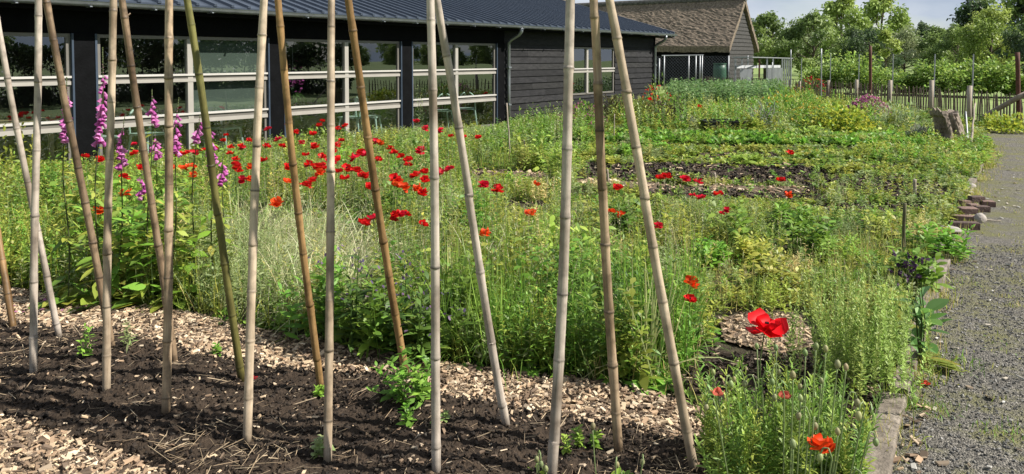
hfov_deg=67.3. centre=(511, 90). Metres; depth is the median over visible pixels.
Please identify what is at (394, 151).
poppy
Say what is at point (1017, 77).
rusty post
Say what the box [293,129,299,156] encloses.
poppy
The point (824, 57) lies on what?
hedge tree
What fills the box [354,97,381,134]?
chair
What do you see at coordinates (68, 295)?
foxglove
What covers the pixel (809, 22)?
broadleaf tree
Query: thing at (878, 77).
fruit bush
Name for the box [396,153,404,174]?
poppy
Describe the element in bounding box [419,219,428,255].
poppy
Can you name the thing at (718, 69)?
green barrel
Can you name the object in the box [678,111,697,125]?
grey artemisia
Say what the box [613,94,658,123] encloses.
golden shrub
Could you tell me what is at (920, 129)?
silver plant
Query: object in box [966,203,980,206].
brick
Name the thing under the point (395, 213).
poppy
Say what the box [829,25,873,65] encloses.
broadleaf tree
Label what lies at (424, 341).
comfrey
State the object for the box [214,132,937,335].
grass seed heads
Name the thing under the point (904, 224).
garden stake
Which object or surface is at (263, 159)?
poppy
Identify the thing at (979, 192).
path weeds
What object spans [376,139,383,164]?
poppy
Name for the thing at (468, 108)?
chair
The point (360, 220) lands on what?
poppy
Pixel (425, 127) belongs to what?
poppy
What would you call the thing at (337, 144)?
poppy
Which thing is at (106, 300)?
bamboo cane
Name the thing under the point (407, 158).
poppy
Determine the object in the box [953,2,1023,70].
broadleaf tree
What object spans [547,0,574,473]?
bamboo cane
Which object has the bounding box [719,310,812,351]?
chip path
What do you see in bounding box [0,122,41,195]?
tall weed
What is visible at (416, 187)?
poppy
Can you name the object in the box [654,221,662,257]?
poppy
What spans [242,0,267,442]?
bamboo cane
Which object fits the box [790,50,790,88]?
metal pole
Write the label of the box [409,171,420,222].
poppy
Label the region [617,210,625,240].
poppy
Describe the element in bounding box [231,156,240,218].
poppy
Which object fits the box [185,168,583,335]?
feather grass
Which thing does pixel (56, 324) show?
bamboo cane
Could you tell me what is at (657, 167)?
bed clods
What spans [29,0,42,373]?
bamboo cane
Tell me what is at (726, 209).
poppy
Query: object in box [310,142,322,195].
poppy
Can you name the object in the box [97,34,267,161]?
window
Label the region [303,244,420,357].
comfrey
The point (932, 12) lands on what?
sky
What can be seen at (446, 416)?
seedling
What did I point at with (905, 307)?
mugwort
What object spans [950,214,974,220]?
brick
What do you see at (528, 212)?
poppy
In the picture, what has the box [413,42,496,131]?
window
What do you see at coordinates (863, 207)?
soil patch
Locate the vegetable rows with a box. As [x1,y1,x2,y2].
[373,77,993,240]
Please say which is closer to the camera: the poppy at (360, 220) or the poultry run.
the poppy at (360, 220)
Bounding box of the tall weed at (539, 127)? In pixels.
[514,105,545,148]
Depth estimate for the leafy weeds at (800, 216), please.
6.94 m
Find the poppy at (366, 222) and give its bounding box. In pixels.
[353,219,370,280]
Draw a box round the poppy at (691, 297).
[683,293,696,387]
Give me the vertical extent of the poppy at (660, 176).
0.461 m
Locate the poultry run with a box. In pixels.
[733,57,792,85]
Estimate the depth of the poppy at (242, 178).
6.47 m
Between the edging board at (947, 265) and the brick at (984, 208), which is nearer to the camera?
the edging board at (947, 265)
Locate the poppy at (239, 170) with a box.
[233,168,243,217]
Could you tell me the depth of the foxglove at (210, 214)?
5.24 m
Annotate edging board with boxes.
[863,391,906,473]
[887,320,927,395]
[912,242,953,318]
[963,163,983,190]
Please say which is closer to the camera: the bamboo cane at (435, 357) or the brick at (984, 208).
the bamboo cane at (435, 357)
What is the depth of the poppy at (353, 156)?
7.75 m
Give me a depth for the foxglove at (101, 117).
5.03 m
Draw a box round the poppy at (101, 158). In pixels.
[96,155,104,172]
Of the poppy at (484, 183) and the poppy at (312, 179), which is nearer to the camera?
the poppy at (484, 183)
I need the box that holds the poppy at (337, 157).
[335,155,340,220]
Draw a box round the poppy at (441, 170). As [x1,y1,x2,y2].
[439,167,444,227]
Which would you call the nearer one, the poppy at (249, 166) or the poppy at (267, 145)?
the poppy at (249, 166)
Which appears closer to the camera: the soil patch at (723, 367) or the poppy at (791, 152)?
the soil patch at (723, 367)
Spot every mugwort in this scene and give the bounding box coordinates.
[729,254,931,419]
[853,280,935,385]
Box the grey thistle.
[743,101,783,128]
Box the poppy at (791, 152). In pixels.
[786,149,793,175]
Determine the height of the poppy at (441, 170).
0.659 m
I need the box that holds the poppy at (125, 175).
[119,173,130,206]
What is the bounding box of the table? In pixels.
[0,117,59,167]
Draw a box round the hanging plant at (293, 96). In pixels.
[289,42,305,100]
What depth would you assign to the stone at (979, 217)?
7.71 m
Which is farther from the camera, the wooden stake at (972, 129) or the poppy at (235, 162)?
the wooden stake at (972, 129)
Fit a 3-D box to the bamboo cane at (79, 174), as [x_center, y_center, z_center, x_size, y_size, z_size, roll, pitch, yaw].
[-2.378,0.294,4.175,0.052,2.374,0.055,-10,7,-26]
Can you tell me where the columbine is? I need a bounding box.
[888,250,963,371]
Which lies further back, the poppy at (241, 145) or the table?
the table
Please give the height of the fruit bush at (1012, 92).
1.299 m
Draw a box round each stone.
[940,226,961,232]
[974,213,986,222]
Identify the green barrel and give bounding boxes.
[713,63,726,82]
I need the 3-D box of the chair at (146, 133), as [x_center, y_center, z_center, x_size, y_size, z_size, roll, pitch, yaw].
[-5.692,0.700,12.064,0.519,0.851,0.506,1,3,25]
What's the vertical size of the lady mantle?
0.803 m
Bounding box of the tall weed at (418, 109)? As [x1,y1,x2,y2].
[414,82,424,125]
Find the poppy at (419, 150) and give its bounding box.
[415,146,425,179]
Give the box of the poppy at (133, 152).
[129,150,138,191]
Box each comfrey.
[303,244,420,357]
[333,266,446,364]
[381,287,476,370]
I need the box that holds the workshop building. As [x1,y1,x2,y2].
[0,0,676,174]
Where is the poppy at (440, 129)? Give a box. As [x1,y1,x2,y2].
[438,127,443,161]
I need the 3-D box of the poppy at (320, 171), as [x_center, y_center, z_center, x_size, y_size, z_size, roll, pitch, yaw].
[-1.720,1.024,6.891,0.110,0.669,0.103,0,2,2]
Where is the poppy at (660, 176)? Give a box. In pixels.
[655,174,664,210]
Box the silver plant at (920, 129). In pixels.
[902,124,933,135]
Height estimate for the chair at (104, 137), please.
0.851 m
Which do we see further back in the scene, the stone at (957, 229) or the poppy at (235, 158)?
the poppy at (235, 158)
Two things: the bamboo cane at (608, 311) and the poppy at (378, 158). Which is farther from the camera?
the poppy at (378, 158)
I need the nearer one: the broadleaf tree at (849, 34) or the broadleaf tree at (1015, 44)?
the broadleaf tree at (1015, 44)
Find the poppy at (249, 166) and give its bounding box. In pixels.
[246,163,251,171]
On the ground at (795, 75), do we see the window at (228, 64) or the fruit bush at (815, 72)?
the fruit bush at (815, 72)
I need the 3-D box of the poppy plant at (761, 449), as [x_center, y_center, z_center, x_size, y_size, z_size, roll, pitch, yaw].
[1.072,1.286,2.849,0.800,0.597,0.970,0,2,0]
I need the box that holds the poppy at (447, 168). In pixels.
[444,165,453,200]
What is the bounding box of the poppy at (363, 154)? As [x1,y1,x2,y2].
[361,150,369,213]
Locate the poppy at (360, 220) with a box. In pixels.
[358,217,369,281]
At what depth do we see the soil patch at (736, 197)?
9.26 m
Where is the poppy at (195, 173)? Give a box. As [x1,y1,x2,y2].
[188,171,200,213]
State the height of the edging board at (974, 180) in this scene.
0.084 m
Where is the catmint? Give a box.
[847,90,890,116]
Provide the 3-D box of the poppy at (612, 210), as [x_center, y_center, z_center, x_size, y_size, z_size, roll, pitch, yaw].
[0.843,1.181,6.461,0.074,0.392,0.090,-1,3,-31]
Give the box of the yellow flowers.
[742,84,828,125]
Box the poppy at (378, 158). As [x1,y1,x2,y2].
[375,156,382,176]
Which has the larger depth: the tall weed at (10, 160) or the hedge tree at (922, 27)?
the hedge tree at (922, 27)
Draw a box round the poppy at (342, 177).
[339,174,349,244]
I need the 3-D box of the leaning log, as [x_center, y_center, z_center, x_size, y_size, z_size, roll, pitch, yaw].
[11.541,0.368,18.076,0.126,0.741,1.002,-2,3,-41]
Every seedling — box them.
[76,323,95,355]
[119,319,136,352]
[212,342,221,356]
[309,434,335,458]
[313,384,323,396]
[366,346,430,409]
[396,399,416,427]
[430,409,450,423]
[559,424,585,454]
[588,429,604,448]
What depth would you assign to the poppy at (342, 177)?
6.55 m
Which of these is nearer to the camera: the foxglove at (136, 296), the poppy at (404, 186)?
the foxglove at (136, 296)
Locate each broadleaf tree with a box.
[751,10,795,78]
[760,27,812,75]
[770,7,847,73]
[800,0,875,65]
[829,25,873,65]
[838,26,904,75]
[859,0,924,63]
[875,38,913,72]
[914,25,955,70]
[920,22,981,74]
[946,0,1000,67]
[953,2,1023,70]
[978,0,1023,72]
[999,23,1023,73]
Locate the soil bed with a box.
[0,319,712,473]
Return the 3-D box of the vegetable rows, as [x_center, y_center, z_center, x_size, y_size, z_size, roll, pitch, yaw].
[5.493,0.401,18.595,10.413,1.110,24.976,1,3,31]
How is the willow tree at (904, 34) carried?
on the ground at (795, 75)
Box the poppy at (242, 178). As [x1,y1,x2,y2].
[238,175,246,223]
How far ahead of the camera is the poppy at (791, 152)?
10.02 m
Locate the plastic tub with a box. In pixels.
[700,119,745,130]
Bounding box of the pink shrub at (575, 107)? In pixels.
[551,98,607,128]
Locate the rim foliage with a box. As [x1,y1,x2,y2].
[0,152,935,408]
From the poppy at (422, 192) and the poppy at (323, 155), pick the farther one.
the poppy at (323, 155)
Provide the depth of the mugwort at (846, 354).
3.80 m
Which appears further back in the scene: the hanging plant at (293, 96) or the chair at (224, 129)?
the hanging plant at (293, 96)
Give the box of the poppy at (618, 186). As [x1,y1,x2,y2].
[613,183,622,232]
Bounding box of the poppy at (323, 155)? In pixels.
[318,152,326,208]
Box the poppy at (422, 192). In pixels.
[417,187,427,233]
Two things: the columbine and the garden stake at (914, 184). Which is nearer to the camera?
the columbine
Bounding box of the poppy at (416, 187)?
[412,183,422,235]
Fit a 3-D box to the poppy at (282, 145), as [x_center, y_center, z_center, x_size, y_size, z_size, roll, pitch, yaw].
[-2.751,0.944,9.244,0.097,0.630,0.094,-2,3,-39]
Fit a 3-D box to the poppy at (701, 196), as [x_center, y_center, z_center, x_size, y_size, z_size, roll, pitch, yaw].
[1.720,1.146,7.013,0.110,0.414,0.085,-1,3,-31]
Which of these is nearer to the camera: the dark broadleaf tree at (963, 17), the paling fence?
the paling fence
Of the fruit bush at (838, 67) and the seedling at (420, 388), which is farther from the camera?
the fruit bush at (838, 67)
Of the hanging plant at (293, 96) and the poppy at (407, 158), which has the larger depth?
the hanging plant at (293, 96)
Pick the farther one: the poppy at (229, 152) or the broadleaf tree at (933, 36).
the broadleaf tree at (933, 36)
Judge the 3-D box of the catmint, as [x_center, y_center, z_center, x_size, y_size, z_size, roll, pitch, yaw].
[9.092,0.427,19.503,1.278,0.899,1.346,-2,3,-42]
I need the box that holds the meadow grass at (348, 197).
[0,87,993,470]
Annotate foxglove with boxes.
[24,77,98,313]
[66,47,133,314]
[73,116,141,308]
[111,91,164,312]
[122,169,154,304]
[136,129,164,274]
[145,98,193,313]
[173,116,211,308]
[189,132,246,310]
[205,154,246,301]
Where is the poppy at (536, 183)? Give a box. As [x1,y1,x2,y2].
[533,180,539,206]
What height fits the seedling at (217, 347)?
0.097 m
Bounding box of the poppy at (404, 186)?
[396,182,409,243]
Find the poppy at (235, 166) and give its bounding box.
[227,163,241,209]
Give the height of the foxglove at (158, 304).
1.462 m
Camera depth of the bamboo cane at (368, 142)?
3.71 m
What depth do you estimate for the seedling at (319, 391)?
3.70 m
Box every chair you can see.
[102,135,118,141]
[127,108,164,158]
[204,120,243,148]
[337,99,366,134]
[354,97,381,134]
[428,93,452,126]
[459,92,476,124]
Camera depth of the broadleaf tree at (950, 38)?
59.91 m
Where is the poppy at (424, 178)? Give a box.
[418,175,429,243]
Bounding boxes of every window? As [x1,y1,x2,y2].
[0,32,72,169]
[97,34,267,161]
[285,39,400,140]
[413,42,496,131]
[573,47,614,94]
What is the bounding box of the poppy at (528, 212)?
[524,208,535,243]
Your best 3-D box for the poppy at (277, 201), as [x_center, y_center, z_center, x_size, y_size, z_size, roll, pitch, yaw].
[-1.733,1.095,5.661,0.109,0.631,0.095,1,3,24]
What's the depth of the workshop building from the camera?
15.87 m
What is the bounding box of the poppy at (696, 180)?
[693,178,703,205]
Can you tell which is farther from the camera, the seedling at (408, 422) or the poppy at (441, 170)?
the poppy at (441, 170)
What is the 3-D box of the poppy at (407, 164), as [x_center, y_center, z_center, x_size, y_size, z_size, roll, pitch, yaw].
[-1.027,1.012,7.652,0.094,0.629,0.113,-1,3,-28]
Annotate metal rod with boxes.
[965,111,967,137]
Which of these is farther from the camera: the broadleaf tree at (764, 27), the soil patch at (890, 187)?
the broadleaf tree at (764, 27)
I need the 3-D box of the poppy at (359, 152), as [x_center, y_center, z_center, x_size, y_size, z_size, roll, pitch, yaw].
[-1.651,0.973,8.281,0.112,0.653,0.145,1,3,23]
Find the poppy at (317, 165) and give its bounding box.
[310,162,324,210]
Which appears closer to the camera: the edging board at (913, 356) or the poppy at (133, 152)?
the edging board at (913, 356)
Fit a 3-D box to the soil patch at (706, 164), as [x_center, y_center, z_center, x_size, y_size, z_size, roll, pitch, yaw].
[4.154,1.156,11.749,4.792,0.001,0.364,0,2,5]
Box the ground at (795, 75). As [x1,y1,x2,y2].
[656,60,1023,122]
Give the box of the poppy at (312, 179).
[304,176,316,231]
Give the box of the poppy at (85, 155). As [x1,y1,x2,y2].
[81,153,89,178]
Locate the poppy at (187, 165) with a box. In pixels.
[185,163,197,211]
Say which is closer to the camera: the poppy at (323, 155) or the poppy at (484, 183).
the poppy at (484, 183)
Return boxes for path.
[0,416,157,473]
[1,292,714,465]
[469,169,546,176]
[577,179,808,192]
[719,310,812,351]
[893,129,1023,473]
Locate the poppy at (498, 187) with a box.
[491,183,503,247]
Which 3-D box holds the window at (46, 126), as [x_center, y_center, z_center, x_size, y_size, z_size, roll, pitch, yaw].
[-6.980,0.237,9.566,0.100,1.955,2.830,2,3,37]
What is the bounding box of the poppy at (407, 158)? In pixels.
[403,156,420,209]
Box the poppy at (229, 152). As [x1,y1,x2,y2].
[226,150,236,202]
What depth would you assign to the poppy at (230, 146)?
8.83 m
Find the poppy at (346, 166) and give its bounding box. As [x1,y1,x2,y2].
[342,163,350,220]
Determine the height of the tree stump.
0.689 m
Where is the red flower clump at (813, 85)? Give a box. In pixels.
[793,75,837,96]
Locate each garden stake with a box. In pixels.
[506,103,510,155]
[902,203,906,251]
[913,179,916,196]
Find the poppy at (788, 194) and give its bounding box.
[784,191,793,197]
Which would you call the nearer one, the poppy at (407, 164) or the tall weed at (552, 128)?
the poppy at (407, 164)
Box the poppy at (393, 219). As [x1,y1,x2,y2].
[389,216,398,275]
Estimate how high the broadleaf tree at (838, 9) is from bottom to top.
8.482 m
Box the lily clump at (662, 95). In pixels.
[642,75,671,108]
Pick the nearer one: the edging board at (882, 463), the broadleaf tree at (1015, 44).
the edging board at (882, 463)
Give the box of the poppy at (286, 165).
[285,163,290,223]
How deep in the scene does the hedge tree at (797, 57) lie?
135.05 m
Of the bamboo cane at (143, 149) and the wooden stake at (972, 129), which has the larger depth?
the wooden stake at (972, 129)
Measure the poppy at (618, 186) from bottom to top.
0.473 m
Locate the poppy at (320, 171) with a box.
[314,168,325,227]
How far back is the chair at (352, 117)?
15.23 m
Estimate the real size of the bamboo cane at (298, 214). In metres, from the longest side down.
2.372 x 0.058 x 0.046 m
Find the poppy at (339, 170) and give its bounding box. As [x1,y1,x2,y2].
[335,168,345,226]
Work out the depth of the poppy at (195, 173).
6.94 m
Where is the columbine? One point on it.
(918, 315)
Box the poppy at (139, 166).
[135,164,144,183]
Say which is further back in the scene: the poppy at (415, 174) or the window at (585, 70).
the window at (585, 70)
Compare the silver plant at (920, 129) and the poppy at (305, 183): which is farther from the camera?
the silver plant at (920, 129)
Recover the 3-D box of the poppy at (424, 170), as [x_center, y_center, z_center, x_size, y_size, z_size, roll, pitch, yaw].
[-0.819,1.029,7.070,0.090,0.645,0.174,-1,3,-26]
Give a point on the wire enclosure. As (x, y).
(700, 73)
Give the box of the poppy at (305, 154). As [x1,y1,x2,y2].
[302,152,309,198]
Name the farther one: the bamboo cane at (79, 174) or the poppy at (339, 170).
the poppy at (339, 170)
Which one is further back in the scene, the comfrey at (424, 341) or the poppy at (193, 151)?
the poppy at (193, 151)
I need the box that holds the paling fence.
[701,54,1023,123]
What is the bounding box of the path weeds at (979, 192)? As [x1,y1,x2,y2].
[867,143,1023,464]
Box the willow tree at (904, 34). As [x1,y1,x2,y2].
[878,22,933,73]
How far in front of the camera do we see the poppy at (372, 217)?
5.26 m
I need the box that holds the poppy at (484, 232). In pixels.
[479,228,490,259]
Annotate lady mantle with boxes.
[796,101,881,133]
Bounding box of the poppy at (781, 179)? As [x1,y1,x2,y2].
[776,177,785,181]
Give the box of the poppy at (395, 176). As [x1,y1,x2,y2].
[389,173,401,204]
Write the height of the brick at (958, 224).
0.073 m
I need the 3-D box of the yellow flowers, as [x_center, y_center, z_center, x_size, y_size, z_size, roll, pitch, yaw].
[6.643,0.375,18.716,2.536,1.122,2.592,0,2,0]
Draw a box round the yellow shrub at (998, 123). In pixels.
[967,110,1023,133]
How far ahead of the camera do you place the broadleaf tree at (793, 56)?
69.89 m
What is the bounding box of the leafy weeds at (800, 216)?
[0,86,1004,391]
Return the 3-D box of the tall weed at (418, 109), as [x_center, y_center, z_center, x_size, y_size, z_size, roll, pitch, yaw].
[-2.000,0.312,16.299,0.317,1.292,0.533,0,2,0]
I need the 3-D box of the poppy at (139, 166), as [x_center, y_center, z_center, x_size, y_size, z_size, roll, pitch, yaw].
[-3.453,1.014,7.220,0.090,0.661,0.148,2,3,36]
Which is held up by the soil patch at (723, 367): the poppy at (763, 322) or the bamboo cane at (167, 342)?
the poppy at (763, 322)
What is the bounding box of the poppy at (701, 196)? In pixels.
[695,194,705,226]
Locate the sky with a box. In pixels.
[575,0,1020,50]
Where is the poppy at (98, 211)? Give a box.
[93,206,103,241]
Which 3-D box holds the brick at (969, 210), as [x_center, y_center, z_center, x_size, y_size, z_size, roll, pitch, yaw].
[4.713,1.238,7.955,0.177,0.060,0.099,0,5,3]
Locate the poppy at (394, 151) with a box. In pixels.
[389,148,399,192]
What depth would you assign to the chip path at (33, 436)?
3.19 m
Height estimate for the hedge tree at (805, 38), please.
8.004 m
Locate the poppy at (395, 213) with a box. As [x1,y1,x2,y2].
[390,209,401,278]
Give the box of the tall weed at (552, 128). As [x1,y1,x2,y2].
[532,101,562,146]
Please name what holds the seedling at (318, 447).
on the soil bed
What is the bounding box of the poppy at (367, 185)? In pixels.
[365,182,371,248]
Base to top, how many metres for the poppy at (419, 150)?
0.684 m
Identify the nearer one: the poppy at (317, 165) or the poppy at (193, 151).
the poppy at (317, 165)
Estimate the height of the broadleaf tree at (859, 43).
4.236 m
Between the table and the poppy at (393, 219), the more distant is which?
the table
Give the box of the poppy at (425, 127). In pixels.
[422,125,428,142]
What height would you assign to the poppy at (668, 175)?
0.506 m
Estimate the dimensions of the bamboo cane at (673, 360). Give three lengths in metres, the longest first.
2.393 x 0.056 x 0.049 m
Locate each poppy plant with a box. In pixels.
[527,450,548,473]
[590,422,644,473]
[682,343,886,473]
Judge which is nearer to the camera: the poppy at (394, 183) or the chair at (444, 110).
the poppy at (394, 183)
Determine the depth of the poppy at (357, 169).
6.94 m
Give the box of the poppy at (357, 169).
[350,166,362,213]
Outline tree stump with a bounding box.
[929,107,966,141]
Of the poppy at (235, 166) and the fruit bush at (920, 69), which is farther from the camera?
the fruit bush at (920, 69)
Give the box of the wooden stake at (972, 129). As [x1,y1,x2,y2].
[970,103,975,141]
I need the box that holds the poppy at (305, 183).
[300,180,312,198]
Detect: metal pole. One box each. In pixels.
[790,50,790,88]
[821,49,821,98]
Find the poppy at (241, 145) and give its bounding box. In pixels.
[237,143,245,193]
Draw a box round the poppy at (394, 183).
[391,179,401,245]
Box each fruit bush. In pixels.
[795,62,846,89]
[814,46,884,92]
[844,63,918,93]
[893,72,928,94]
[911,55,967,93]
[922,62,1000,95]
[961,52,1023,96]
[1000,69,1023,95]
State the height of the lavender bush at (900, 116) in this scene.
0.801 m
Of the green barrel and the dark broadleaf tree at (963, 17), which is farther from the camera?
the dark broadleaf tree at (963, 17)
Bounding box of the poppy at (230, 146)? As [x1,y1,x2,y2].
[226,144,233,191]
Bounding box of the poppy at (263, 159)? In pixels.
[260,157,267,216]
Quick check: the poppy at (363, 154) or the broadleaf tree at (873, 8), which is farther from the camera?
the broadleaf tree at (873, 8)
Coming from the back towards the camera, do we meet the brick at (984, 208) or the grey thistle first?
the grey thistle
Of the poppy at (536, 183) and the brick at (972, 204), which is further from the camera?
the brick at (972, 204)
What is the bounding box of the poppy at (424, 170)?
[417,168,428,227]
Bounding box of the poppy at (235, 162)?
[231,161,239,199]
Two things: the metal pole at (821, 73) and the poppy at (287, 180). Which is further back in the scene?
the metal pole at (821, 73)
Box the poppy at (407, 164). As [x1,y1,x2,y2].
[403,161,412,204]
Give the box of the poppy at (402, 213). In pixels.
[398,210,406,278]
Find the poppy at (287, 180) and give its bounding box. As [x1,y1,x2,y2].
[283,178,290,232]
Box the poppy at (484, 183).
[478,180,488,228]
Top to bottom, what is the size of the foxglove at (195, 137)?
1.319 m
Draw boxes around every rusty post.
[869,46,871,99]
[1015,52,1020,119]
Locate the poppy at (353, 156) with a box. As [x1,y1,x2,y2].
[349,152,359,217]
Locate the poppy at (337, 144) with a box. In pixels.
[335,141,340,182]
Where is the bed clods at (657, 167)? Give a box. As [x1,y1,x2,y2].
[472,141,950,446]
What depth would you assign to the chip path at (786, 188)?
9.76 m
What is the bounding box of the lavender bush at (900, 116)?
[864,99,933,129]
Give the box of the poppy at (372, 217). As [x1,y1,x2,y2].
[367,213,382,264]
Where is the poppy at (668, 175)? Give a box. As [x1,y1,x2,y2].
[662,172,671,201]
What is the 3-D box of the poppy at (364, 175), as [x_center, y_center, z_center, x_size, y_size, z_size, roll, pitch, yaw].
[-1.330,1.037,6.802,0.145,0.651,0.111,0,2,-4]
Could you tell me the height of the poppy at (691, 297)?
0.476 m
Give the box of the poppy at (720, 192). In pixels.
[713,190,723,220]
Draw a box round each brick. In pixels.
[948,221,979,229]
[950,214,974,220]
[956,199,971,205]
[957,206,978,213]
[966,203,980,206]
[967,195,984,202]
[974,205,990,212]
[979,200,995,206]
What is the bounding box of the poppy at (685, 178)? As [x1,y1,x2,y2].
[679,175,690,201]
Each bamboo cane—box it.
[0,17,61,337]
[0,227,16,326]
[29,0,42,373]
[42,0,114,347]
[102,0,116,391]
[118,0,177,361]
[161,0,173,414]
[184,0,244,381]
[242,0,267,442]
[274,0,323,387]
[323,0,335,462]
[345,0,408,372]
[426,0,440,472]
[434,0,509,425]
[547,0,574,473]
[589,0,622,452]
[605,0,698,470]
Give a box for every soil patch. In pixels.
[578,164,831,183]
[629,163,927,168]
[652,189,818,200]
[683,350,885,449]
[807,177,943,200]
[810,205,924,212]
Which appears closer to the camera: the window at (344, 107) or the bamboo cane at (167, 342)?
the bamboo cane at (167, 342)
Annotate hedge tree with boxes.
[780,28,803,63]
[792,30,813,64]
[818,26,845,61]
[902,20,946,55]
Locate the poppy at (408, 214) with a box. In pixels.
[404,210,412,257]
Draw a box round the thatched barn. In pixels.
[575,0,758,85]
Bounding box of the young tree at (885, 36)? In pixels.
[871,29,903,75]
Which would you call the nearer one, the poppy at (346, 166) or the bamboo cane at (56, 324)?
the bamboo cane at (56, 324)
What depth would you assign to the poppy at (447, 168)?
7.41 m
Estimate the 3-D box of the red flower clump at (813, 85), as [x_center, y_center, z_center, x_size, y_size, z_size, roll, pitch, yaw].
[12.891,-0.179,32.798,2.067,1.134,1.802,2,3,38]
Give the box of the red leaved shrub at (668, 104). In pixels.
[642,94,694,123]
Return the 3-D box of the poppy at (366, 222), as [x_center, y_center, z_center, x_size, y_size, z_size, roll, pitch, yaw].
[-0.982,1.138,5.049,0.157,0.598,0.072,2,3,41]
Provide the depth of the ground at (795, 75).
34.10 m
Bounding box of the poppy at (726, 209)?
[723,206,730,229]
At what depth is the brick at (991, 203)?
8.55 m
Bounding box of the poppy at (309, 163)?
[303,160,314,218]
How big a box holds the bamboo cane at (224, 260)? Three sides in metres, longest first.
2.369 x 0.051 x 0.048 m
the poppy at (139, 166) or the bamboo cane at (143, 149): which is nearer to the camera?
the bamboo cane at (143, 149)
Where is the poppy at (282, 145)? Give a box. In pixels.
[278,143,286,172]
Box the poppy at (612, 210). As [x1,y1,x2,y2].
[608,208,616,235]
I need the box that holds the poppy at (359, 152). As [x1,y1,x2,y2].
[351,151,361,206]
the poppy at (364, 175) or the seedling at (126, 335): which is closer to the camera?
the seedling at (126, 335)
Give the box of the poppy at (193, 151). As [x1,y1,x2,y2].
[189,149,199,162]
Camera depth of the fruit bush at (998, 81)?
32.01 m
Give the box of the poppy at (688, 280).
[678,275,699,346]
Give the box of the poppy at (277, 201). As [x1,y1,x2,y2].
[268,196,285,267]
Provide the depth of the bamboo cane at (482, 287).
3.25 m
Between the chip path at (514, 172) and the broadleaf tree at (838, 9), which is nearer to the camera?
the chip path at (514, 172)
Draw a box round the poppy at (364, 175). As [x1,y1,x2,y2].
[355,171,368,232]
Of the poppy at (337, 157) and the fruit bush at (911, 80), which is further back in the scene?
the fruit bush at (911, 80)
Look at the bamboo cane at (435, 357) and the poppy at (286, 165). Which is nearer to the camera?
the bamboo cane at (435, 357)
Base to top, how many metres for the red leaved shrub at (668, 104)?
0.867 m
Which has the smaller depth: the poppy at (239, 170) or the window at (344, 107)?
the poppy at (239, 170)
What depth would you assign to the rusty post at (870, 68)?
23.96 m
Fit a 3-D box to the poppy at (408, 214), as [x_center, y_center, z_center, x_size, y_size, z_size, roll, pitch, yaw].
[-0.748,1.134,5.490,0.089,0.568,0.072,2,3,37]
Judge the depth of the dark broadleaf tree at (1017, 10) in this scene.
85.74 m
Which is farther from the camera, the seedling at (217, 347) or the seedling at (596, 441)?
the seedling at (217, 347)
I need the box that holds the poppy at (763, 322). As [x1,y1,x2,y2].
[745,308,788,385]
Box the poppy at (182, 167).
[178,165,186,186]
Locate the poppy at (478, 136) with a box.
[475,134,486,169]
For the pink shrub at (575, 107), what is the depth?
17.34 m
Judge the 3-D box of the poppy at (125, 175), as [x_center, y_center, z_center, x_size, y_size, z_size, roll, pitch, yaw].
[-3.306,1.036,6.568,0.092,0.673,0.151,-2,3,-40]
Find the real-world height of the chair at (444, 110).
0.851 m
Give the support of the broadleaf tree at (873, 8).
on the ground at (795, 75)
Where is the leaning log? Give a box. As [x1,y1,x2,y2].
[979,92,1023,119]
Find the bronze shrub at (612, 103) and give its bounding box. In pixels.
[592,93,625,119]
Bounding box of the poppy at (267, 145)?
[262,143,270,192]
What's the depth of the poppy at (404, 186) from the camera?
6.03 m
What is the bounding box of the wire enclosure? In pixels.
[656,55,747,89]

